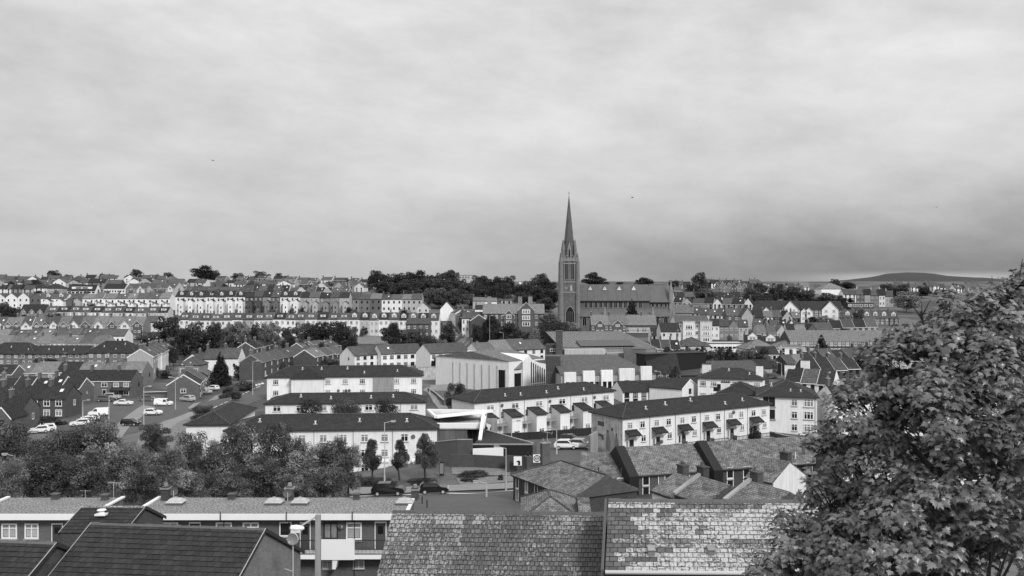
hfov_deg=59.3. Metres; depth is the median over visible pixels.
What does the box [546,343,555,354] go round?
brick annex
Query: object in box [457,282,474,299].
tree
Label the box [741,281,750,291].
house
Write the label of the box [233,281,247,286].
house
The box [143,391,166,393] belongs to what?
garden wall
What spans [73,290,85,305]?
terraced house
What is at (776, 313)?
house
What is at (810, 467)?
window
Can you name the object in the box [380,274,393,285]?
tree
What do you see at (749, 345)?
bungalow
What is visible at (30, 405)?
terraced house
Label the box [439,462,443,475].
notice board
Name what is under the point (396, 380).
window
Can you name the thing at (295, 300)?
terraced house
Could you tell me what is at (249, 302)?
terraced house
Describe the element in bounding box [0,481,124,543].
flat roofed apartments
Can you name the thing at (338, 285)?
house
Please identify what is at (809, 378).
terraced house
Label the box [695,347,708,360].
shrub
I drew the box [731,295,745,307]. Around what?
house
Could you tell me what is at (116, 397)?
parked car
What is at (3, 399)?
terraced house
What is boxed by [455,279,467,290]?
tree
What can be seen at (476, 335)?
tree
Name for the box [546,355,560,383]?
brick tower
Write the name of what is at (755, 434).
shrub
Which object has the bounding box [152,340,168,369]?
terraced house
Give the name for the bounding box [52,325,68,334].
terraced house
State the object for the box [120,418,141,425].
parked car
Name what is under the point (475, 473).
shrub
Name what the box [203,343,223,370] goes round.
house
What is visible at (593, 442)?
garden wall
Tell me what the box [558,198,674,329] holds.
cathedral
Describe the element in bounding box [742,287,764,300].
tree
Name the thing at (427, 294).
tree
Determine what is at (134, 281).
house
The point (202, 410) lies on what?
shrub
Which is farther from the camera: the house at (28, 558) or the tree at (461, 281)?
the tree at (461, 281)
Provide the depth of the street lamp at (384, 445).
133.93 m
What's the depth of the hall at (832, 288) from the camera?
671.11 m
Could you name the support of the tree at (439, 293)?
on the ground at (448, 477)
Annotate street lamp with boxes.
[143,385,151,427]
[168,376,182,408]
[252,360,258,394]
[290,514,320,575]
[384,420,395,480]
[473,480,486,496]
[494,445,506,490]
[547,428,556,453]
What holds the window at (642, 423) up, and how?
in the maisonette block at (694, 419)
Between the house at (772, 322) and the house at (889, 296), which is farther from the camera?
the house at (889, 296)
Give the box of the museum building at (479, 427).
[427,409,533,455]
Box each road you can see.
[52,394,190,440]
[192,379,266,413]
[308,491,520,511]
[537,436,601,461]
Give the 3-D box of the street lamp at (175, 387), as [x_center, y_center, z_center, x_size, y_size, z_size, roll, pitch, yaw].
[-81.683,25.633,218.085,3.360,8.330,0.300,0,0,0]
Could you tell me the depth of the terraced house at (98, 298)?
544.17 m
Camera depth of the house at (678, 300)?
559.50 m
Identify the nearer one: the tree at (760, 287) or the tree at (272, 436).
the tree at (272, 436)
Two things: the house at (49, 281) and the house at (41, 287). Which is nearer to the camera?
the house at (41, 287)
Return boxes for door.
[51,523,62,543]
[189,522,200,525]
[300,522,310,549]
[375,521,386,548]
[629,438,633,446]
[655,435,660,444]
[681,433,685,443]
[706,430,710,440]
[730,427,733,439]
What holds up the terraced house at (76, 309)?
on the ground at (448, 477)
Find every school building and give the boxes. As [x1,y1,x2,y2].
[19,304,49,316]
[549,354,655,387]
[646,353,680,377]
[681,360,768,383]
[779,330,890,348]
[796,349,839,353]
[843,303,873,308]
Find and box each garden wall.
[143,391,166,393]
[427,387,444,405]
[435,439,472,463]
[450,454,505,468]
[473,448,502,455]
[506,455,539,471]
[588,431,597,451]
[770,431,802,438]
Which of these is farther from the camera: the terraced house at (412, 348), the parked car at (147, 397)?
the terraced house at (412, 348)
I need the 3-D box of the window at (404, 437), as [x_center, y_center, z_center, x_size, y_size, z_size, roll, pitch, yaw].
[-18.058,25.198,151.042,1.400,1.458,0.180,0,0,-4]
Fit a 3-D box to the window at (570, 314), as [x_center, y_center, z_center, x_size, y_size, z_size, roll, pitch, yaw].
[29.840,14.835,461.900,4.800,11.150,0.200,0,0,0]
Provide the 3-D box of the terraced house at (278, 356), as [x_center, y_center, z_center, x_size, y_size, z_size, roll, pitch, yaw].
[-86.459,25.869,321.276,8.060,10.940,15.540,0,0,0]
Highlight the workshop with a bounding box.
[704,342,743,351]
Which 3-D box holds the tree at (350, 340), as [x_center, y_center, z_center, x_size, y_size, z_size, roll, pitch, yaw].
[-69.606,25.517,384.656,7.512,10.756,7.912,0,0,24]
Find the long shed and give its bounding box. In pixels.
[635,351,706,370]
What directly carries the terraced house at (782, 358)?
on the ground at (448, 477)
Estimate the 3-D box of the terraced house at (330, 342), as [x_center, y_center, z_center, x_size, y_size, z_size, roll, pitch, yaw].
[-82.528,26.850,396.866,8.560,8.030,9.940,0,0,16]
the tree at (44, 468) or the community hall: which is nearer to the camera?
the tree at (44, 468)
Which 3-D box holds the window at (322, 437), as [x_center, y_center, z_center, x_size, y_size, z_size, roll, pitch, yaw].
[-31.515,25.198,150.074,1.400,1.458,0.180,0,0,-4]
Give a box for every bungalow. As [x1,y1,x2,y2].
[67,284,100,293]
[736,339,779,355]
[752,346,778,359]
[771,340,805,353]
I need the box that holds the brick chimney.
[555,330,562,353]
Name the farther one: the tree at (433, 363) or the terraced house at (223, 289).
the terraced house at (223, 289)
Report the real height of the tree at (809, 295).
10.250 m
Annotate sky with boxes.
[0,0,1023,281]
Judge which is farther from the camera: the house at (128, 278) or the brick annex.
the house at (128, 278)
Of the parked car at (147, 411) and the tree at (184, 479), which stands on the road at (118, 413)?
the parked car at (147, 411)
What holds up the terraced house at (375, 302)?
on the ground at (448, 477)
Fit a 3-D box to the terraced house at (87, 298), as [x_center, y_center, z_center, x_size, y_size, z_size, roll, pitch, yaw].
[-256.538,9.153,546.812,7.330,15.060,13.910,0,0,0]
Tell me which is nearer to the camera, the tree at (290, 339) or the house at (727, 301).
the tree at (290, 339)
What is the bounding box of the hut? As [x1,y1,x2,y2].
[744,359,772,377]
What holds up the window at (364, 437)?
in the apartment block at (362, 429)
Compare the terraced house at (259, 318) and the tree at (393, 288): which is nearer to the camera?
the terraced house at (259, 318)
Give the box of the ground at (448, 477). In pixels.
[0,281,1023,575]
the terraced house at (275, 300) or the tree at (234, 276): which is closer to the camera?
the terraced house at (275, 300)
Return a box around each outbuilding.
[520,489,577,511]
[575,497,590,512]
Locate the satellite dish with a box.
[285,533,297,575]
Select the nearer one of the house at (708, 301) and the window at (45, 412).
the window at (45, 412)
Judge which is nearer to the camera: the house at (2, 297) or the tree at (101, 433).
the tree at (101, 433)
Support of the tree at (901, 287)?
on the ground at (448, 477)
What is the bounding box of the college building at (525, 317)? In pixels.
[483,296,544,340]
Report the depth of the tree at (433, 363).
288.15 m
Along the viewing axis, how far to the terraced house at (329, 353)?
348.25 m
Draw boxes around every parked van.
[88,407,108,415]
[154,398,172,405]
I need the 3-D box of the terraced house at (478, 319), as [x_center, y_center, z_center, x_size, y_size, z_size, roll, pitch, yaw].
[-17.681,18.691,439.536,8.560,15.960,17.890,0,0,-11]
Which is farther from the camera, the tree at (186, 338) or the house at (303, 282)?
the house at (303, 282)
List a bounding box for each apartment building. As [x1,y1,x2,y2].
[752,301,806,322]
[798,301,843,322]
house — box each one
[0,279,6,285]
[0,285,8,292]
[0,293,8,302]
[0,314,8,328]
[0,323,12,334]
[0,335,14,343]
[0,365,24,379]
[0,368,18,386]
[0,377,24,395]
[0,396,8,406]
[0,403,28,436]
[0,540,69,575]
[3,274,16,279]
[3,387,40,427]
[4,317,16,328]
[5,279,24,284]
[5,293,20,307]
[6,284,12,292]
[8,325,27,334]
[10,331,26,341]
[11,284,24,293]
[12,313,24,329]
[15,376,37,384]
[17,275,31,279]
[17,293,33,307]
[18,354,36,375]
[18,377,48,415]
[21,316,35,329]
[22,285,35,293]
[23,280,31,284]
[23,329,40,344]
[24,329,42,335]
[27,275,39,279]
[29,293,43,303]
[31,356,61,377]
[32,313,45,328]
[33,367,49,384]
[34,284,47,292]
[36,331,54,345]
[38,329,55,335]
[39,280,53,284]
[40,373,81,417]
[41,290,56,305]
[41,313,52,328]
[47,284,67,292]
[48,273,60,280]
[48,522,304,575]
[49,302,59,314]
[49,312,62,328]
[49,331,68,344]
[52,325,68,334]
[53,278,68,286]
[53,290,70,305]
[54,368,69,384]
[56,306,72,315]
[58,352,83,375]
[58,505,166,546]
[59,312,72,328]
[60,274,71,281]
[60,364,89,377]
[63,378,93,403]
[64,331,83,344]
[65,290,76,305]
[65,324,82,335]
[66,280,79,287]
[68,311,83,328]
[69,302,82,315]
[72,274,84,280]
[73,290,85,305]
[78,324,95,335]
[79,279,89,283]
[79,329,95,344]
[79,357,105,369]
[80,303,92,314]
[80,312,95,327]
[82,291,95,305]
[85,273,98,278]
[86,363,116,397]
[88,278,108,288]
[90,303,104,315]
[92,312,109,328]
[92,325,109,335]
[92,331,115,346]
[94,289,105,305]
[99,273,114,277]
[101,353,127,369]
[102,303,113,315]
[103,290,118,306]
[106,313,121,328]
[107,274,120,279]
[107,280,125,283]
[107,329,132,342]
[109,363,142,397]
[112,302,125,315]
[115,290,128,305]
[118,312,135,331]
[123,304,135,315]
[124,273,135,282]
[124,361,152,387]
[126,279,140,284]
[126,284,139,293]
[126,340,158,379]
[127,290,138,306]
[132,317,150,340]
[133,304,148,316]
[136,290,149,306]
[137,283,148,292]
[139,278,152,283]
[141,273,156,279]
[143,342,161,369]
[144,283,158,292]
[146,303,160,315]
[146,312,162,335]
[147,290,161,306]
[148,338,165,369]
[152,279,168,282]
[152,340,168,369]
[155,282,169,292]
[155,337,170,364]
[156,274,167,278]
[158,303,172,319]
[159,290,174,309]
[160,339,175,364]
[165,282,183,295]
[166,364,202,398]
[168,279,185,285]
[175,288,188,314]
[177,365,206,394]
[178,356,208,374]
[179,312,191,328]
[183,402,257,455]
[184,284,193,290]
[184,345,204,360]
[186,279,196,285]
[187,288,197,312]
[189,310,202,325]
[189,362,208,386]
[192,284,202,290]
[195,279,209,285]
[195,288,207,312]
[200,286,210,290]
[200,309,212,332]
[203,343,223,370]
[206,289,218,313]
[210,284,220,290]
[210,311,221,326]
[212,280,224,286]
[215,276,230,281]
[216,292,226,313]
[218,284,228,291]
[220,313,234,328]
[221,342,245,375]
[225,280,239,286]
[226,288,236,312]
[227,284,237,291]
[232,309,244,332]
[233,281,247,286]
[235,288,246,312]
[236,274,247,280]
[237,338,262,357]
[239,346,274,379]
[243,281,259,286]
[243,310,255,335]
[244,282,253,290]
[245,288,255,312]
[253,283,259,290]
[253,336,271,350]
[254,287,263,312]
[254,309,265,328]
[257,274,271,280]
[258,280,273,285]
[258,283,267,290]
[263,287,272,312]
[263,346,286,370]
[264,309,274,332]
[267,281,279,284]
[267,283,274,290]
[271,289,281,312]
[273,274,286,281]
[273,309,287,336]
[274,283,281,290]
[274,342,296,366]
[277,281,294,286]
[280,288,291,312]
[281,283,290,290]
[285,275,298,285]
[285,310,296,335]
[285,342,302,353]
[289,285,299,290]
[290,288,301,313]
[292,336,313,348]
[294,342,325,365]
[296,275,309,285]
[296,308,306,333]
[298,284,306,291]
[299,280,310,287]
[300,292,309,312]
[305,309,317,324]
[306,285,316,291]
[307,337,321,347]
[309,278,319,282]
[309,288,320,312]
[314,343,335,360]
[316,283,331,287]
[316,285,325,292]
[317,312,329,328]
[319,293,330,311]
[320,275,333,282]
[321,339,338,346]
[324,287,331,292]
[324,340,341,358]
[328,309,339,326]
[329,335,343,349]
[330,288,340,312]
[331,286,340,291]
[332,276,346,283]
[335,283,347,287]
[338,310,349,326]
[339,285,352,292]
[339,289,351,312]
[339,346,368,364]
[348,313,360,334]
[349,276,360,284]
[349,282,361,290]
[351,290,359,311]
[354,283,367,291]
[359,292,370,311]
[360,277,367,284]
[360,309,370,335]
[362,345,377,364]
[370,291,382,311]
[370,313,379,335]
[375,344,394,364]
[377,509,606,575]
[379,310,389,335]
[382,291,391,311]
[389,309,399,336]
[391,294,402,311]
[391,344,409,366]
[399,313,408,336]
[402,291,411,311]
[404,343,419,366]
[406,318,430,339]
[408,310,418,317]
[411,291,423,311]
[415,343,443,367]
[417,302,430,312]
[418,313,428,317]
[428,310,439,338]
[436,343,456,354]
[440,302,453,320]
[449,342,467,352]
[451,305,461,325]
[455,306,468,332]
[455,332,462,341]
[459,334,466,342]
[462,308,472,337]
[463,334,469,345]
[467,342,493,350]
[468,309,486,341]
[473,295,484,308]
[473,309,482,316]
[475,302,482,311]
[485,295,496,303]
[487,339,512,349]
[501,300,511,303]
[505,338,529,353]
[510,432,639,511]
[524,339,544,360]
[580,451,624,481]
[589,311,608,330]
[601,498,818,575]
[608,311,625,332]
[610,443,704,494]
[611,380,653,401]
[625,312,641,336]
[640,311,656,336]
[648,328,656,341]
[649,332,660,351]
[649,377,697,399]
[650,460,691,499]
[657,316,680,340]
[660,335,670,351]
[669,333,680,350]
[672,462,735,499]
[673,292,684,300]
[673,294,684,304]
[674,287,680,291]
[676,281,682,288]
[676,330,710,351]
[682,298,692,304]
[684,292,693,299]
[691,304,699,314]
[692,295,704,304]
[694,437,815,486]
[700,304,708,319]
[704,294,715,308]
[709,305,717,318]
[709,315,718,339]
[711,278,718,287]
[711,290,722,299]
[712,298,722,308]
[714,280,720,291]
[718,304,723,318]
[719,315,728,339]
[720,280,727,292]
[722,290,730,298]
[722,295,732,307]
[722,304,738,322]
[722,467,794,499]
[726,280,732,292]
[729,316,738,339]
[730,289,740,297]
[731,280,737,290]
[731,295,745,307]
[737,281,743,291]
[737,304,752,332]
[737,320,747,339]
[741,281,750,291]
[743,295,753,309]
[743,328,760,342]
[744,448,806,497]
[749,277,755,287]
[751,310,763,320]
[752,315,762,330]
[752,320,766,335]
[761,332,778,343]
[762,307,772,320]
[763,316,769,325]
[765,322,776,335]
[768,316,777,326]
[770,307,781,319]
[772,346,795,374]
[775,320,784,337]
[778,316,785,326]
[781,307,792,322]
[784,324,794,329]
[784,359,809,383]
[789,308,800,323]
[789,348,799,361]
[793,318,805,329]
[794,285,804,291]
[795,349,820,369]
[797,283,808,290]
[799,345,812,357]
[800,369,819,392]
[805,319,816,329]
[805,343,822,356]
[807,318,832,329]
[811,284,819,292]
[812,352,834,369]
[814,343,834,357]
[816,370,838,391]
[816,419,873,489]
[817,372,862,434]
[826,348,847,381]
[827,342,847,357]
[828,320,842,329]
[838,287,855,302]
[838,351,860,381]
[840,306,851,318]
[840,315,854,329]
[840,348,861,368]
[850,342,861,357]
[851,315,866,329]
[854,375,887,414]
[856,286,863,302]
[860,340,891,370]
[861,306,871,317]
[863,315,877,329]
[864,289,870,302]
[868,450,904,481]
[870,287,878,306]
[870,307,879,325]
[878,286,885,306]
[878,307,888,325]
[885,288,892,306]
[887,307,898,325]
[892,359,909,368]
[893,279,902,286]
[906,281,917,291]
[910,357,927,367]
[923,281,933,291]
[928,280,938,290]
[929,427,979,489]
[935,281,945,288]
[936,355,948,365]
[949,282,961,292]
[953,282,964,291]
[963,280,975,291]
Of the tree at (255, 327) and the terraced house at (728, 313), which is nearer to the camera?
the tree at (255, 327)
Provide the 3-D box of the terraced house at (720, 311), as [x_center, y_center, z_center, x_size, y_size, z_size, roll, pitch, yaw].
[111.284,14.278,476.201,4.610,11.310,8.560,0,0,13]
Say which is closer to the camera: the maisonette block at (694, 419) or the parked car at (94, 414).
the maisonette block at (694, 419)
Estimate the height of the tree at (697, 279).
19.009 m
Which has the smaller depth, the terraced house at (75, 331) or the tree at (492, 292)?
the terraced house at (75, 331)
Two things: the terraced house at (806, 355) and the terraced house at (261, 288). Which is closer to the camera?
the terraced house at (806, 355)
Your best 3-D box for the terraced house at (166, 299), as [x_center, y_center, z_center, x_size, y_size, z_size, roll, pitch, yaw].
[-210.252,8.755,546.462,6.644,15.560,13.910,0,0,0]
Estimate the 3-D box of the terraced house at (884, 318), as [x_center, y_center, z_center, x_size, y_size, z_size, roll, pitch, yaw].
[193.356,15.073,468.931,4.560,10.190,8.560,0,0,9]
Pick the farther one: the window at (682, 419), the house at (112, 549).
the window at (682, 419)
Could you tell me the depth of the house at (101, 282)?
743.49 m
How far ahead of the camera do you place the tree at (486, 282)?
673.62 m
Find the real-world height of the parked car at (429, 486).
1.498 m
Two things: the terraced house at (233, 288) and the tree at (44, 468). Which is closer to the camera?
the tree at (44, 468)
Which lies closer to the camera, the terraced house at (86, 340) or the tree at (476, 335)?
the terraced house at (86, 340)
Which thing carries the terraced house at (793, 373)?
on the ground at (448, 477)
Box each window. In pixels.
[0,523,17,539]
[23,523,39,539]
[43,400,49,406]
[43,410,49,416]
[55,400,61,406]
[55,410,61,416]
[163,522,177,524]
[216,522,231,526]
[243,522,258,527]
[273,379,278,384]
[273,390,278,395]
[273,406,281,411]
[279,522,291,537]
[298,435,305,443]
[319,434,326,442]
[322,561,332,569]
[323,522,337,538]
[325,379,330,384]
[340,434,347,442]
[342,379,347,383]
[346,522,361,541]
[352,560,364,569]
[360,434,367,442]
[364,405,372,410]
[380,434,388,442]
[381,449,388,457]
[394,378,399,383]
[401,433,407,441]
[410,378,416,383]
[410,404,417,409]
[486,405,494,410]
[499,370,505,387]
[511,403,519,408]
[515,478,518,490]
[516,488,518,500]
[524,482,527,493]
[535,400,542,406]
[559,398,565,404]
[565,306,574,325]
[581,397,587,402]
[582,317,586,325]
[603,395,608,400]
[627,422,632,429]
[640,421,644,428]
[641,435,646,442]
[642,473,649,486]
[642,485,649,494]
[654,419,659,426]
[658,472,664,483]
[666,418,671,425]
[667,432,672,439]
[680,417,684,424]
[691,416,696,422]
[692,429,696,436]
[699,380,706,386]
[704,414,709,421]
[710,381,716,386]
[715,413,719,420]
[726,467,733,480]
[727,477,733,485]
[728,412,732,419]
[739,411,743,417]
[742,466,749,479]
[751,410,755,416]
[761,409,766,415]
[791,399,797,406]
[791,411,796,418]
[791,424,797,431]
[803,399,813,407]
[803,411,813,419]
[803,424,813,432]
[806,462,812,474]
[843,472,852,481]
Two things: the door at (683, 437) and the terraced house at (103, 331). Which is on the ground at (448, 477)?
the terraced house at (103, 331)
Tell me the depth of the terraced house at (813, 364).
272.00 m
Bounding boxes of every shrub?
[38,415,68,425]
[189,405,212,419]
[218,385,242,398]
[233,365,238,380]
[233,379,255,390]
[320,357,339,364]
[356,477,397,486]
[407,478,437,484]
[457,469,488,477]
[460,477,478,482]
[663,346,675,351]
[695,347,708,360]
[706,350,718,360]
[713,347,726,360]
[723,346,739,360]
[735,349,748,359]
[743,347,755,358]
[748,425,761,438]
[754,347,769,358]
[762,355,777,371]
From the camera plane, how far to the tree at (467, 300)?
549.62 m
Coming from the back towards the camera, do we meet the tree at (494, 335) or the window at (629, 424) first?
the tree at (494, 335)
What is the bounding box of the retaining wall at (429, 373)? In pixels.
[418,366,435,379]
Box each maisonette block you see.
[449,381,616,432]
[588,392,774,450]
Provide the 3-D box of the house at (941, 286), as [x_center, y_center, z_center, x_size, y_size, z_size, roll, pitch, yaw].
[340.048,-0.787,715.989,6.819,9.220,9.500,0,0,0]
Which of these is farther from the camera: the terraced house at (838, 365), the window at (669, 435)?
the terraced house at (838, 365)
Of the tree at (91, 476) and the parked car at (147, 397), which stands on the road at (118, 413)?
the parked car at (147, 397)
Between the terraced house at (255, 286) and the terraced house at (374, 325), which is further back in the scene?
the terraced house at (255, 286)
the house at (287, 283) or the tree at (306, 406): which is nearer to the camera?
the tree at (306, 406)
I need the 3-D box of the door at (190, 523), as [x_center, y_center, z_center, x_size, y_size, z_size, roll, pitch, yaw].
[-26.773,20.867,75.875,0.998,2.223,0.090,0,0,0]
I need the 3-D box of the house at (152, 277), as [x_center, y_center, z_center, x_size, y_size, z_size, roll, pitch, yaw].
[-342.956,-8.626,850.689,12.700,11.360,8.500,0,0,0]
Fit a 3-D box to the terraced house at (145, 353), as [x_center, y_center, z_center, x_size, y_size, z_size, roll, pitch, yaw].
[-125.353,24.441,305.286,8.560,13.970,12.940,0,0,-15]
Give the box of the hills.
[839,272,1009,280]
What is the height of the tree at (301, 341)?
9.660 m
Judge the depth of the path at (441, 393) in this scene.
238.09 m
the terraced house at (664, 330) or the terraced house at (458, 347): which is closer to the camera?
the terraced house at (458, 347)
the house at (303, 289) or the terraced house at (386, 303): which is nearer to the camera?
the terraced house at (386, 303)
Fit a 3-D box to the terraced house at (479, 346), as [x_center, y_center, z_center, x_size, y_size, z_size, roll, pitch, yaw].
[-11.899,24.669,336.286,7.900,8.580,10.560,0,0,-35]
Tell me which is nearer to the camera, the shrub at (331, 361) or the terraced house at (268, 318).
the shrub at (331, 361)
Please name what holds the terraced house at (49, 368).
on the ground at (448, 477)
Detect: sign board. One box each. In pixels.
[514,456,521,471]
[533,454,539,462]
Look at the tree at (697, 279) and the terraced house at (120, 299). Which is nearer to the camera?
the terraced house at (120, 299)
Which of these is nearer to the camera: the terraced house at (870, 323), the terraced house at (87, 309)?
the terraced house at (870, 323)
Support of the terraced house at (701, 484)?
on the ground at (448, 477)
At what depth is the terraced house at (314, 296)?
519.00 m
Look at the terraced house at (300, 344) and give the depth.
374.35 m
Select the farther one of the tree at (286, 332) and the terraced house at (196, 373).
the tree at (286, 332)
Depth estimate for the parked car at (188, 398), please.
244.57 m
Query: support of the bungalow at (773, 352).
on the ground at (448, 477)
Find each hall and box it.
[103,284,128,293]
[436,348,545,389]
[673,305,707,314]
[814,283,845,294]
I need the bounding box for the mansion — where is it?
[459,275,472,282]
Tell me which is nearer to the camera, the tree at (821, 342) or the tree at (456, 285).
the tree at (821, 342)
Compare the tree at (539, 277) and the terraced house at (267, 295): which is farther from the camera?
the tree at (539, 277)
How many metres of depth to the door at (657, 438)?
159.14 m
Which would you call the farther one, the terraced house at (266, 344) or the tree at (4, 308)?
the tree at (4, 308)
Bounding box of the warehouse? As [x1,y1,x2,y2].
[543,331,658,361]
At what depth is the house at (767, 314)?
456.56 m
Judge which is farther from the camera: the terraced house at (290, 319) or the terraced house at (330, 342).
the terraced house at (290, 319)
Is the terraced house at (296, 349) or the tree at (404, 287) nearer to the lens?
the terraced house at (296, 349)
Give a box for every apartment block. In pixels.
[0,342,38,364]
[33,345,93,362]
[85,341,138,361]
[222,413,439,471]
[263,391,427,415]
[265,365,423,399]
[671,315,712,341]
[695,362,766,395]
[715,380,757,398]
[755,379,819,434]
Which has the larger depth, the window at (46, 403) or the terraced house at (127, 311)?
the terraced house at (127, 311)
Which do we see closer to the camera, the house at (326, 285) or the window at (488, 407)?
the window at (488, 407)
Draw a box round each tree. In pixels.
[0,302,12,316]
[0,418,42,480]
[0,455,30,497]
[8,307,20,316]
[16,446,73,497]
[28,427,85,488]
[31,279,41,284]
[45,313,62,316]
[46,270,60,276]
[55,445,109,497]
[67,413,123,484]
[98,440,151,500]
[119,464,163,505]
[129,269,142,276]
[135,331,159,346]
[136,445,188,498]
[137,422,174,451]
[152,316,180,342]
[160,370,171,378]
[160,466,208,497]
[163,272,171,276]
[167,345,179,365]
[173,328,197,360]
[174,429,210,490]
[181,321,206,353]
[188,437,240,497]
[189,265,213,279]
[199,324,222,348]
[206,470,253,497]
[208,270,220,280]
[208,351,233,386]
[210,321,225,344]
[220,431,244,486]
[221,323,234,347]
[226,419,265,486]
[227,389,241,400]
[229,325,240,347]
[230,273,243,279]
[233,453,288,497]
[234,321,251,344]
[238,335,255,345]
[251,323,261,339]
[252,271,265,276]
[256,421,293,481]
[257,322,272,342]
[270,322,280,344]
[273,471,315,497]
[279,335,294,348]
[279,361,287,368]
[279,436,307,476]
[281,327,291,338]
[286,448,320,497]
[291,322,309,341]
[297,397,322,413]
[298,339,308,346]
[300,465,349,497]
[302,440,332,497]
[304,321,323,340]
[316,321,343,341]
[317,433,353,491]
[329,398,364,412]
[333,443,363,497]
[335,322,351,347]
[340,335,357,350]
[346,326,357,342]
[362,438,381,478]
[365,283,372,289]
[370,270,386,287]
[373,398,399,412]
[375,281,390,294]
[379,322,402,343]
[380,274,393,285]
[387,282,404,294]
[390,272,404,283]
[391,439,410,480]
[397,279,413,293]
[398,330,411,343]
[401,271,413,282]
[404,287,421,293]
[404,328,425,346]
[408,270,426,280]
[408,278,429,292]
[414,433,440,478]
[419,334,439,345]
[423,278,438,291]
[423,288,436,304]
[428,287,447,307]
[430,356,435,366]
[432,273,444,280]
[434,280,454,297]
[436,339,446,342]
[438,270,456,286]
[439,323,456,342]
[440,288,463,306]
[444,383,466,408]
[451,272,459,281]
[451,281,462,291]
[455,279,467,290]
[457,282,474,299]
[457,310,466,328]
[460,294,473,307]
[469,285,489,297]
[469,324,482,342]
[472,275,485,286]
[479,276,492,288]
[481,314,501,338]
[487,285,499,298]
[489,276,502,291]
[489,327,508,339]
[494,282,512,299]
[498,321,522,339]
[502,275,515,293]
[513,283,529,300]
[513,292,529,303]
[520,331,530,339]
[521,280,536,295]
[528,328,540,339]
[530,287,545,303]
[531,273,547,288]
[536,297,556,310]
[536,324,554,339]
[538,314,560,334]
[539,277,557,290]
[539,288,557,303]
[552,321,568,331]
[566,321,577,330]
[581,272,600,283]
[595,277,608,283]
[626,299,638,314]
[634,277,653,284]
[668,280,678,287]
[668,365,680,377]
[685,284,696,291]
[689,272,709,289]
[695,288,719,298]
[727,335,732,341]
[740,259,1023,575]
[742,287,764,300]
[753,294,774,302]
[754,283,772,297]
[769,283,784,300]
[769,373,777,378]
[777,286,803,300]
[797,289,816,300]
[806,316,816,321]
[813,335,827,350]
[816,293,836,300]
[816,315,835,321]
[828,279,840,286]
[836,295,847,305]
[839,281,855,288]
[852,309,864,318]
[879,284,897,296]
[889,284,910,296]
[889,291,920,311]
[913,286,931,297]
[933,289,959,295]
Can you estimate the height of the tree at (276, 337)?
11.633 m
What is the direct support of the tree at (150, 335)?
on the ground at (448, 477)
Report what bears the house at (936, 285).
on the ground at (448, 477)
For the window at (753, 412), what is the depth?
171.53 m
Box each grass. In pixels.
[136,415,200,458]
[350,335,401,343]
[451,467,509,475]
[456,476,512,484]
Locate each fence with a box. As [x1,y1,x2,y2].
[430,384,454,390]
[501,427,590,439]
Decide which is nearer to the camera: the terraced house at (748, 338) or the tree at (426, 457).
the tree at (426, 457)
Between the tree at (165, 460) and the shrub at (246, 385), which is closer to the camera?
the tree at (165, 460)
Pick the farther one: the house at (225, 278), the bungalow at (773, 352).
the house at (225, 278)
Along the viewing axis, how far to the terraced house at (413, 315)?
433.97 m
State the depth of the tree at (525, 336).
393.59 m
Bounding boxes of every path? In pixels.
[116,405,153,437]
[429,387,459,408]
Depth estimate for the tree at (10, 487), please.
104.74 m
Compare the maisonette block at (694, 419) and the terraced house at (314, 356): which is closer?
the maisonette block at (694, 419)
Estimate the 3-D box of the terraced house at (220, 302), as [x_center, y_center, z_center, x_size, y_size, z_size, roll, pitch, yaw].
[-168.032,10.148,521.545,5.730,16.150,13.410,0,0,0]
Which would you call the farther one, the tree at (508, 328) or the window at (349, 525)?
the tree at (508, 328)
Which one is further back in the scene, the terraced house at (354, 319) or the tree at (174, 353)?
the terraced house at (354, 319)
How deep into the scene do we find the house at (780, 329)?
412.14 m
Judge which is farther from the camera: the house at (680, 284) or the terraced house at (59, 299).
the house at (680, 284)
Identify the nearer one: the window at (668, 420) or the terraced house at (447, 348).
the window at (668, 420)
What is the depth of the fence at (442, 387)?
255.95 m
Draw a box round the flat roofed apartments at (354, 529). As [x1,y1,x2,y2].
[142,482,419,575]
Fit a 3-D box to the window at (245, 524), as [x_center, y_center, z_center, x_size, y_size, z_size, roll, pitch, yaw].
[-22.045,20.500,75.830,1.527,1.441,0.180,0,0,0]
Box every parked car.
[28,424,49,433]
[43,423,56,430]
[69,418,89,425]
[81,413,99,418]
[95,395,114,401]
[104,393,121,398]
[113,399,133,404]
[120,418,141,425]
[139,395,154,400]
[144,408,162,414]
[165,365,174,368]
[179,395,195,401]
[203,388,211,393]
[205,385,219,389]
[371,481,405,495]
[419,481,448,494]
[554,439,578,449]
[557,433,582,439]
[571,438,587,448]
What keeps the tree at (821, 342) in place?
on the ground at (448, 477)
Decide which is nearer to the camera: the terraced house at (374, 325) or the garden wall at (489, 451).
the garden wall at (489, 451)
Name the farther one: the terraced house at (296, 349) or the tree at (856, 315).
the tree at (856, 315)
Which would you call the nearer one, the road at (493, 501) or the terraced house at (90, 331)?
the road at (493, 501)
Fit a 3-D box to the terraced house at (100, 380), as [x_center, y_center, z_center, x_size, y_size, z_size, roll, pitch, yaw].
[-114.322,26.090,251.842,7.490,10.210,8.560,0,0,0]
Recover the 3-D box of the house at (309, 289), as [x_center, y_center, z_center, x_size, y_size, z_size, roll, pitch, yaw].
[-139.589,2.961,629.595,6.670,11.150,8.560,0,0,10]
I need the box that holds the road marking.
[350,490,512,496]
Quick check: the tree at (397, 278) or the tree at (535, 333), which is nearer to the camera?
the tree at (535, 333)
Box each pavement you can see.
[144,412,194,432]
[188,380,251,409]
[349,482,512,493]
[423,388,447,408]
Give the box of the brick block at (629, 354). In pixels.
[623,348,645,364]

